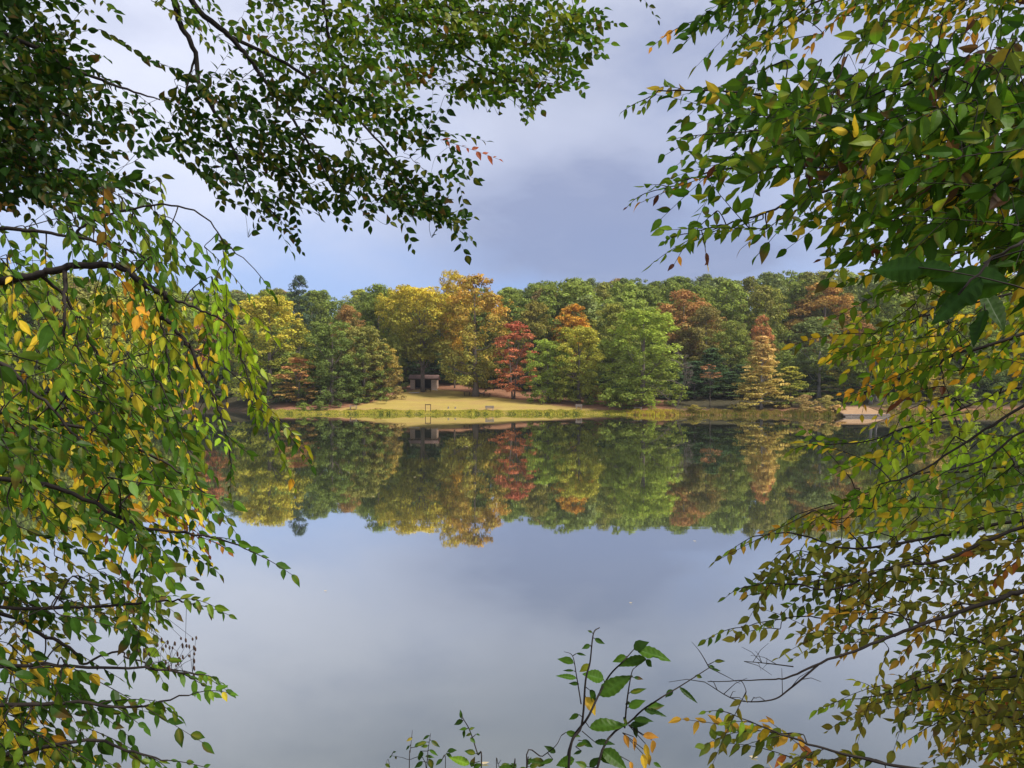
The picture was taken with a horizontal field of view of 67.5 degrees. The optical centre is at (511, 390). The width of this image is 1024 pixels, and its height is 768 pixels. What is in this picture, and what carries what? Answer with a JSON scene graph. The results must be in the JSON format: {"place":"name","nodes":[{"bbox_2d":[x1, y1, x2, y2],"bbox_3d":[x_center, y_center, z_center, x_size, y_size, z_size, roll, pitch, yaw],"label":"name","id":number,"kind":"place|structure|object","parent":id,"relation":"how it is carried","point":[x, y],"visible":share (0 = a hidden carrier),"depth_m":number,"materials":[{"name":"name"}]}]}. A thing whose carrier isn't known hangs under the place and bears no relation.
{"place":"outdoors","nodes":[
{"label":"outdoors","id":0,"kind":"place"},
{"bbox_2d":[0,409,1023,767],"bbox_3d":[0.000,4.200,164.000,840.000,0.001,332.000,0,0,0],"label":"water","id":1,"kind":"structure","parent":0,"point":[482,573],"depth_m":16.03,"materials":[{"name":"grey liquid"}]},
{"bbox_2d":[0,0,1023,326],"label":"sky","id":2,"kind":"structure","parent":0,"point":[552,210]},
{"bbox_2d":[1,331,1023,415],"bbox_3d":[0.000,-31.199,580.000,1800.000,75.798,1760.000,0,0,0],"label":"ground","id":3,"kind":"structure","parent":0,"point":[443,396],"depth_m":151.03,"materials":[{"name":"yellow plant"}]},
{"bbox_2d":[0,287,53,392],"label":"woodland tree","id":4,"kind":"object","parent":3,"relation":"on","point":[5,310],"visible":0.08,"depth_m":180.97,"materials":[{"name":"green plant"}]},
{"bbox_2d":[5,287,69,391],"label":"woodland tree","id":5,"kind":"object","parent":3,"relation":"on","point":[39,379],"visible":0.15,"depth_m":178.98,"materials":[{"name":"green plant"}]},
{"bbox_2d":[51,291,103,385],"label":"woodland tree","id":6,"kind":"object","parent":3,"relation":"on","point":[82,305],"visible":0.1,"depth_m":181.45,"materials":[{"name":"green plant"}]},
{"bbox_2d":[74,291,146,404],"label":"woodland tree","id":7,"kind":"object","parent":3,"relation":"on","point":[105,321],"visible":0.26,"depth_m":177.16,"materials":[{"name":"green plant"}]},
{"bbox_2d":[86,287,149,374],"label":"woodland tree","id":8,"kind":"object","parent":3,"relation":"on","point":[119,290],"visible":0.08,"depth_m":187.44,"materials":[{"name":"green plant"}]},
{"bbox_2d":[120,299,184,387],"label":"woodland tree","id":9,"kind":"object","parent":3,"relation":"on","point":[154,307],"visible":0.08,"depth_m":191.88,"materials":[{"name":"green plant"}]},
{"bbox_2d":[0,179,315,767],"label":"drooping tree","id":10,"kind":"object","parent":3,"relation":"on","point":[87,454],"visible":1,"depth_m":2.97,"materials":[{"name":"green plant"}]},
{"bbox_2d":[152,293,199,359],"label":"woodland tree","id":11,"kind":"object","parent":3,"relation":"on","point":[194,345],"visible":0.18,"depth_m":209.44,"materials":[{"name":"green plant"}]},
{"bbox_2d":[179,290,221,356],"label":"woodland tree","id":12,"kind":"object","parent":3,"relation":"on","point":[191,294],"visible":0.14,"depth_m":222.15,"materials":[{"name":"green plant"}]},
{"bbox_2d":[200,366,239,400],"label":"hemlock tree","id":13,"kind":"object","parent":3,"relation":"on","point":[218,380],"visible":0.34,"depth_m":179.29,"materials":[{"name":"green plant"}]},
{"bbox_2d":[215,291,254,352],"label":"woodland tree","id":14,"kind":"object","parent":3,"relation":"on","point":[237,297],"visible":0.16,"depth_m":225.36,"materials":[{"name":"green plant"}]},
{"bbox_2d":[217,312,260,378],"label":"broadleaf tree","id":15,"kind":"object","parent":3,"relation":"on","point":[240,322],"visible":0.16,"depth_m":194.82,"materials":[{"name":"plant"}]},
{"bbox_2d":[223,295,316,401],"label":"broadleaf tree","id":16,"kind":"object","parent":3,"relation":"on","point":[266,306],"visible":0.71,"depth_m":158.17,"materials":[{"name":"yellow plant"}]},
{"bbox_2d":[256,306,295,380],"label":"woodland tree","id":17,"kind":"object","parent":3,"relation":"on","point":[272,326],"visible":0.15,"depth_m":188.39,"materials":[{"name":"yellow plant"}]},
{"bbox_2d":[268,374,296,401],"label":"hemlock tree","id":18,"kind":"object","parent":3,"relation":"on","point":[279,392],"visible":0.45,"depth_m":151.23,"materials":[{"name":"green plant"}]},
{"bbox_2d":[272,357,320,405],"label":"tree","id":19,"kind":"object","parent":3,"relation":"on","point":[294,367],"visible":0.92,"depth_m":146.20,"materials":[{"name":"red plant"}]},
{"bbox_2d":[286,275,315,352],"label":"pine tree","id":20,"kind":"object","parent":3,"relation":"on","point":[297,298],"visible":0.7,"depth_m":213.46,"materials":[{"name":"green plant"}]},
{"bbox_2d":[295,290,336,351],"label":"woodland tree","id":21,"kind":"object","parent":3,"relation":"on","point":[314,296],"visible":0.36,"depth_m":223.44,"materials":[{"name":"green plant"}]},
{"bbox_2d":[304,289,347,345],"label":"woodland tree","id":22,"kind":"object","parent":3,"relation":"on","point":[327,297],"visible":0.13,"depth_m":245.87,"materials":[{"name":"green plant"}]},
{"bbox_2d":[0,0,660,264],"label":"canopy tree","id":23,"kind":"object","parent":3,"relation":"on","point":[46,70],"visible":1,"depth_m":5.49,"materials":[{"name":"green plant"}]},
{"bbox_2d":[292,321,368,406],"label":"broadleaf tree","id":24,"kind":"object","parent":3,"relation":"on","point":[334,343],"visible":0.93,"depth_m":146.64,"materials":[{"name":"green plant"}]},
{"bbox_2d":[322,301,360,369],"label":"woodland tree","id":25,"kind":"object","parent":3,"relation":"on","point":[333,307],"visible":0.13,"depth_m":192.09,"materials":[{"name":"green plant"}]},
{"bbox_2d":[327,303,368,378],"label":"oak tree","id":26,"kind":"object","parent":3,"relation":"on","point":[349,310],"visible":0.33,"depth_m":175.01,"materials":[{"name":"plant"}]},
{"bbox_2d":[335,325,395,401],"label":"broadleaf tree","id":27,"kind":"object","parent":3,"relation":"on","point":[364,362],"visible":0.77,"depth_m":151.56,"materials":[{"name":"green plant"}]},
{"bbox_2d":[343,283,410,377],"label":"broadleaf tree","id":28,"kind":"object","parent":3,"relation":"on","point":[377,289],"visible":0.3,"depth_m":185.27,"materials":[{"name":"plant"}]},
{"bbox_2d":[359,343,406,399],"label":"broadleaf tree","id":29,"kind":"object","parent":3,"relation":"on","point":[395,365],"visible":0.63,"depth_m":155.04,"materials":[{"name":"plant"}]},
{"bbox_2d":[378,336,408,393],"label":"broadleaf tree","id":30,"kind":"object","parent":3,"relation":"on","point":[395,339],"visible":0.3,"depth_m":165.41,"materials":[{"name":"green plant"}]},
{"bbox_2d":[374,284,425,384],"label":"broadleaf tree","id":31,"kind":"object","parent":3,"relation":"on","point":[384,309],"visible":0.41,"depth_m":174.48,"materials":[{"name":"plant"}]},
{"bbox_2d":[375,284,460,391],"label":"broadleaf tree","id":32,"kind":"object","parent":3,"relation":"on","point":[418,337],"visible":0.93,"depth_m":166.06,"materials":[{"name":"yellow plant"}]},
{"bbox_2d":[385,730,456,767],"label":"sapling","id":33,"kind":"object","parent":3,"relation":"on","point":[430,762],"visible":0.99,"depth_m":2.30,"materials":[{"name":"green plant"}]},
{"bbox_2d":[408,375,439,389],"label":"picnic shelter","id":34,"kind":"object","parent":3,"relation":"on","point":[431,381],"visible":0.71,"depth_m":172.28,"materials":[{"name":"concrete"}]},
{"bbox_2d":[408,353,449,378],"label":"hemlock tree","id":35,"kind":"object","parent":3,"relation":"on","point":[434,366],"visible":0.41,"depth_m":186.67,"materials":[{"name":"green plant"}]},
{"bbox_2d":[437,269,473,387],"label":"broadleaf tree","id":36,"kind":"object","parent":3,"relation":"on","point":[454,276],"visible":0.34,"depth_m":177.08,"materials":[{"name":"yellow plant"}]},
{"bbox_2d":[271,408,640,414],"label":"shore grass","id":37,"kind":"structure","parent":3,"relation":"on","point":[436,411],"depth_m":137.20,"materials":[{"name":"green plant"}]},
{"bbox_2d":[449,710,481,767],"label":"sapling","id":38,"kind":"object","parent":3,"relation":"on","point":[461,760],"visible":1,"depth_m":2.20,"materials":[{"name":"green plant"}]},
{"bbox_2d":[426,273,516,396],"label":"oak tree","id":39,"kind":"object","parent":3,"relation":"on","point":[484,363],"visible":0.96,"depth_m":160.95,"materials":[{"name":"yellow plant"}]},
{"bbox_2d":[452,295,500,369],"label":"woodland tree","id":40,"kind":"object","parent":3,"relation":"on","point":[482,316],"visible":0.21,"depth_m":192.16,"materials":[{"name":"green plant"}]},
{"bbox_2d":[488,321,537,398],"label":"maple tree","id":41,"kind":"object","parent":3,"relation":"on","point":[513,326],"visible":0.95,"depth_m":158.52,"materials":[{"name":"red plant"}]},
{"bbox_2d":[492,293,539,376],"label":"woodland tree","id":42,"kind":"object","parent":3,"relation":"on","point":[513,309],"visible":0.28,"depth_m":191.70,"materials":[{"name":"green plant"}]},
{"bbox_2d":[507,300,560,384],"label":"broadleaf tree","id":43,"kind":"object","parent":3,"relation":"on","point":[537,307],"visible":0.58,"depth_m":176.63,"materials":[{"name":"green plant"}]},
{"bbox_2d":[511,295,571,384],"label":"woodland tree","id":44,"kind":"object","parent":3,"relation":"on","point":[551,304],"visible":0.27,"depth_m":179.99,"materials":[{"name":"green plant"}]},
{"bbox_2d":[520,339,572,402],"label":"broadleaf tree","id":45,"kind":"object","parent":3,"relation":"on","point":[548,373],"visible":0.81,"depth_m":150.56,"materials":[{"name":"green plant"}]},
{"bbox_2d":[537,280,581,357],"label":"woodland tree","id":46,"kind":"object","parent":3,"relation":"on","point":[549,290],"visible":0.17,"depth_m":191.88,"materials":[{"name":"green plant"}]},
{"bbox_2d":[547,303,596,383],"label":"broadleaf tree","id":47,"kind":"object","parent":3,"relation":"on","point":[574,319],"visible":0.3,"depth_m":176.65,"materials":[{"name":"orange plant"}]},
{"bbox_2d":[550,285,604,342],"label":"woodland tree","id":48,"kind":"object","parent":3,"relation":"on","point":[574,293],"visible":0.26,"depth_m":188.09,"materials":[{"name":"green plant"}]},
{"bbox_2d":[545,325,611,403],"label":"broadleaf tree","id":49,"kind":"object","parent":3,"relation":"on","point":[577,361],"visible":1,"depth_m":148.49,"materials":[{"name":"green plant"}]},
{"bbox_2d":[561,295,613,369],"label":"woodland tree","id":50,"kind":"object","parent":3,"relation":"on","point":[587,299],"visible":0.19,"depth_m":180.45,"materials":[{"name":"green plant"}]},
{"bbox_2d":[593,281,613,317],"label":"woodland tree","id":51,"kind":"object","parent":3,"relation":"on","point":[604,286],"visible":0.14,"depth_m":206.51,"materials":[{"name":"green plant"}]},
{"bbox_2d":[583,301,641,392],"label":"broadleaf tree","id":52,"kind":"object","parent":3,"relation":"on","point":[612,312],"visible":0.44,"depth_m":158.94,"materials":[{"name":"green plant"}]},
{"bbox_2d":[589,280,645,362],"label":"woodland tree","id":53,"kind":"object","parent":3,"relation":"on","point":[627,287],"visible":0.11,"depth_m":190.30,"materials":[{"name":"green plant"}]},
{"bbox_2d":[595,291,649,362],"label":"woodland tree","id":54,"kind":"object","parent":3,"relation":"on","point":[623,296],"visible":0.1,"depth_m":180.84,"materials":[{"name":"green plant"}]},
{"bbox_2d":[526,627,739,767],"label":"sapling","id":55,"kind":"object","parent":3,"relation":"on","point":[613,686],"visible":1,"depth_m":1.90,"materials":[{"name":"green plant"}]},
{"bbox_2d":[597,299,669,374],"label":"woodland tree","id":56,"kind":"object","parent":3,"relation":"on","point":[635,304],"visible":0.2,"depth_m":166.59,"materials":[{"name":"green plant"}]},
{"bbox_2d":[596,309,688,408],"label":"broadleaf tree","id":57,"kind":"object","parent":3,"relation":"on","point":[654,322],"visible":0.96,"depth_m":139.92,"materials":[{"name":"green plant"}]},
{"bbox_2d":[626,408,678,414],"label":"shore grass","id":58,"kind":"structure","parent":3,"relation":"on","point":[658,411],"depth_m":132.03,"materials":[{"name":"green plant"}]},
{"bbox_2d":[636,284,673,358],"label":"woodland tree","id":59,"kind":"object","parent":3,"relation":"on","point":[650,294],"visible":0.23,"depth_m":191.32,"materials":[{"name":"green plant"}]},
{"bbox_2d":[644,341,694,406],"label":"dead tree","id":60,"kind":"object","parent":3,"relation":"on","point":[686,372],"visible":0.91,"depth_m":138.30,"materials":[{"name":"plant"}]},
{"bbox_2d":[654,281,690,359],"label":"woodland tree","id":61,"kind":"object","parent":3,"relation":"on","point":[672,286],"visible":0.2,"depth_m":204.10,"materials":[{"name":"green plant"}]},
{"bbox_2d":[656,369,694,398],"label":"hemlock tree","id":62,"kind":"object","parent":3,"relation":"on","point":[679,375],"visible":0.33,"depth_m":149.15,"materials":[{"name":"green plant"}]},
{"bbox_2d":[659,275,700,298],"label":"woodland tree","id":63,"kind":"object","parent":3,"relation":"on","point":[679,279],"visible":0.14,"depth_m":224.39,"materials":[{"name":"green plant"}]},
{"bbox_2d":[654,289,726,368],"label":"oak tree","id":64,"kind":"object","parent":3,"relation":"on","point":[684,296],"visible":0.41,"depth_m":182.52,"materials":[{"name":"brown plant"}]},
{"bbox_2d":[662,361,720,398],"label":"hemlock tree","id":65,"kind":"object","parent":3,"relation":"on","point":[695,368],"visible":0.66,"depth_m":150.69,"materials":[{"name":"green plant"}]},
{"bbox_2d":[671,285,721,360],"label":"woodland tree","id":66,"kind":"object","parent":3,"relation":"on","point":[699,291],"visible":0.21,"depth_m":191.18,"materials":[{"name":"green plant"}]},
{"bbox_2d":[674,304,743,389],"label":"oak tree","id":67,"kind":"object","parent":3,"relation":"on","point":[707,315],"visible":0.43,"depth_m":174.68,"materials":[{"name":"green plant"}]},
{"bbox_2d":[696,348,730,393],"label":"hemlock tree","id":68,"kind":"object","parent":3,"relation":"on","point":[710,354],"visible":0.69,"depth_m":157.00,"materials":[{"name":"green plant"}]},
{"bbox_2d":[702,371,749,397],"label":"hemlock tree","id":69,"kind":"object","parent":3,"relation":"on","point":[729,375],"visible":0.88,"depth_m":150.68,"materials":[{"name":"green plant"}]},
{"bbox_2d":[701,320,757,391],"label":"broadleaf tree","id":70,"kind":"object","parent":3,"relation":"on","point":[738,337],"visible":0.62,"depth_m":164.15,"materials":[{"name":"green plant"}]},
{"bbox_2d":[707,279,752,358],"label":"woodland tree","id":71,"kind":"object","parent":3,"relation":"on","point":[726,286],"visible":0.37,"depth_m":191.72,"materials":[{"name":"green plant"}]},
{"bbox_2d":[727,276,775,359],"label":"woodland tree","id":72,"kind":"object","parent":3,"relation":"on","point":[749,284],"visible":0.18,"depth_m":202.61,"materials":[{"name":"green plant"}]},
{"bbox_2d":[672,408,843,415],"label":"shore grass","id":73,"kind":"structure","parent":3,"relation":"on","point":[775,412],"depth_m":131.19,"materials":[{"name":"green plant"}]},
{"bbox_2d":[730,336,791,408],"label":"larch tree","id":74,"kind":"object","parent":3,"relation":"on","point":[760,344],"visible":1,"depth_m":136.11,"materials":[{"name":"yellow plant"}]},
{"bbox_2d":[744,315,778,384],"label":"maple tree","id":75,"kind":"object","parent":3,"relation":"on","point":[766,331],"visible":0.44,"depth_m":175.38,"materials":[{"name":"brown plant"}]},
{"bbox_2d":[731,286,793,384],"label":"woodland tree","id":76,"kind":"object","parent":3,"relation":"on","point":[767,292],"visible":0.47,"depth_m":182.07,"materials":[{"name":"green plant"}]},
{"bbox_2d":[744,285,788,368],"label":"woodland tree","id":77,"kind":"object","parent":3,"relation":"on","point":[761,303],"visible":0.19,"depth_m":192.93,"materials":[{"name":"green plant"}]},
{"bbox_2d":[750,271,793,338],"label":"woodland tree","id":78,"kind":"object","parent":3,"relation":"on","point":[768,277],"visible":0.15,"depth_m":225.91,"materials":[{"name":"green plant"}]},
{"bbox_2d":[763,366,816,405],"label":"beech tree","id":79,"kind":"object","parent":3,"relation":"on","point":[789,373],"visible":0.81,"depth_m":137.91,"materials":[{"name":"green plant"}]},
{"bbox_2d":[770,354,816,390],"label":"woodland tree","id":80,"kind":"object","parent":3,"relation":"on","point":[789,362],"visible":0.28,"depth_m":159.94,"materials":[{"name":"green plant"}]},
{"bbox_2d":[773,279,821,357],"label":"woodland tree","id":81,"kind":"object","parent":3,"relation":"on","point":[797,288],"visible":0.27,"depth_m":203.67,"materials":[{"name":"green plant"}]},
{"bbox_2d":[784,394,822,411],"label":"shrub","id":82,"kind":"object","parent":3,"relation":"on","point":[801,401],"visible":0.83,"depth_m":130.31,"materials":[{"name":"beige plant"}]},
{"bbox_2d":[794,374,839,396],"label":"hemlock tree","id":83,"kind":"object","parent":3,"relation":"on","point":[808,378],"visible":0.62,"depth_m":151.21,"materials":[{"name":"green plant"}]},
{"bbox_2d":[789,316,852,397],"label":"broadleaf tree","id":84,"kind":"object","parent":3,"relation":"on","point":[810,326],"visible":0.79,"depth_m":148.71,"materials":[{"name":"green plant"}]},
{"bbox_2d":[619,0,1023,346],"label":"leaning tree","id":85,"kind":"object","parent":3,"relation":"on","point":[963,214],"visible":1,"depth_m":2.33,"materials":[{"name":"green plant"}]},
{"bbox_2d":[781,283,868,374],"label":"oak tree","id":86,"kind":"object","parent":3,"relation":"on","point":[829,299],"visible":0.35,"depth_m":196.73,"materials":[{"name":"brown plant"}]},
{"bbox_2d":[796,270,860,347],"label":"woodland tree","id":87,"kind":"object","parent":3,"relation":"on","point":[818,277],"visible":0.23,"depth_m":203.89,"materials":[{"name":"green plant"}]},
{"bbox_2d":[821,353,866,398],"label":"tree","id":88,"kind":"object","parent":3,"relation":"on","point":[835,374],"visible":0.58,"depth_m":145.15,"materials":[{"name":"green plant"}]},
{"bbox_2d":[668,259,1023,767],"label":"arching tree","id":89,"kind":"object","parent":3,"relation":"on","point":[977,712],"visible":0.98,"depth_m":3.10,"materials":[{"name":"green plant"}]},
{"bbox_2d":[826,274,876,358],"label":"woodland tree","id":90,"kind":"object","parent":3,"relation":"on","point":[851,288],"visible":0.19,"depth_m":206.26,"materials":[{"name":"green plant"}]},
{"bbox_2d":[830,406,889,416],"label":"boat ramp","id":91,"kind":"object","parent":3,"relation":"on","point":[852,410],"visible":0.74,"depth_m":126.73,"materials":[{"name":"beige wood"}]},
{"bbox_2d":[840,335,900,403],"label":"broadleaf tree","id":92,"kind":"object","parent":3,"relation":"on","point":[861,367],"visible":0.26,"depth_m":139.08,"materials":[{"name":"green plant"}]},
{"bbox_2d":[860,274,896,330],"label":"woodland tree","id":93,"kind":"object","parent":3,"relation":"on","point":[877,283],"visible":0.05,"depth_m":205.17,"materials":[{"name":"green plant"}]},
{"bbox_2d":[861,285,929,338],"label":"woodland tree","id":94,"kind":"object","parent":3,"relation":"on","point":[909,296],"visible":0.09,"depth_m":178.48,"materials":[{"name":"green plant"}]},
{"bbox_2d":[875,317,923,377],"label":"broadleaf tree","id":95,"kind":"object","parent":3,"relation":"on","point":[903,332],"visible":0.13,"depth_m":158.21,"materials":[{"name":"green plant"}]},
{"bbox_2d":[865,294,934,385],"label":"woodland tree","id":96,"kind":"object","parent":3,"relation":"on","point":[890,305],"visible":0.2,"depth_m":167.22,"materials":[{"name":"green plant"}]},
{"bbox_2d":[902,289,961,373],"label":"woodland tree","id":97,"kind":"object","parent":3,"relation":"on","point":[927,296],"visible":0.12,"depth_m":169.37,"materials":[{"name":"green plant"}]},
{"bbox_2d":[906,332,958,400],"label":"larch tree","id":98,"kind":"object","parent":3,"relation":"on","point":[930,383],"visible":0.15,"depth_m":144.17,"materials":[{"name":"green plant"}]},
{"bbox_2d":[913,290,975,384],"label":"woodland tree","id":99,"kind":"object","parent":3,"relation":"on","point":[957,322],"visible":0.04,"depth_m":166.21,"materials":[{"name":"green plant"}]},
{"bbox_2d":[882,407,1023,415],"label":"shore grass","id":100,"kind":"structure","parent":3,"relation":"on","point":[980,411],"depth_m":133.50,"materials":[{"name":"green plant"}]},
{"bbox_2d":[943,371,977,405],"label":"beech tree","id":101,"kind":"object","parent":3,"relation":"on","point":[954,387],"visible":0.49,"depth_m":141.72,"materials":[{"name":"green plant"}]},
{"bbox_2d":[942,325,1013,400],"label":"broadleaf tree","id":102,"kind":"object","parent":3,"relation":"on","point":[985,379],"visible":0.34,"depth_m":148.32,"materials":[{"name":"green plant"}]},
{"bbox_2d":[949,305,1011,392],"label":"woodland tree","id":103,"kind":"object","parent":3,"relation":"on","point":[968,309],"visible":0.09,"depth_m":160.29,"materials":[{"name":"green plant"}]},
{"bbox_2d":[981,317,1023,395],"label":"broadleaf tree","id":104,"kind":"object","parent":3,"relation":"on","point":[1011,353],"visible":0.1,"depth_m":156.43,"materials":[{"name":"green plant"}]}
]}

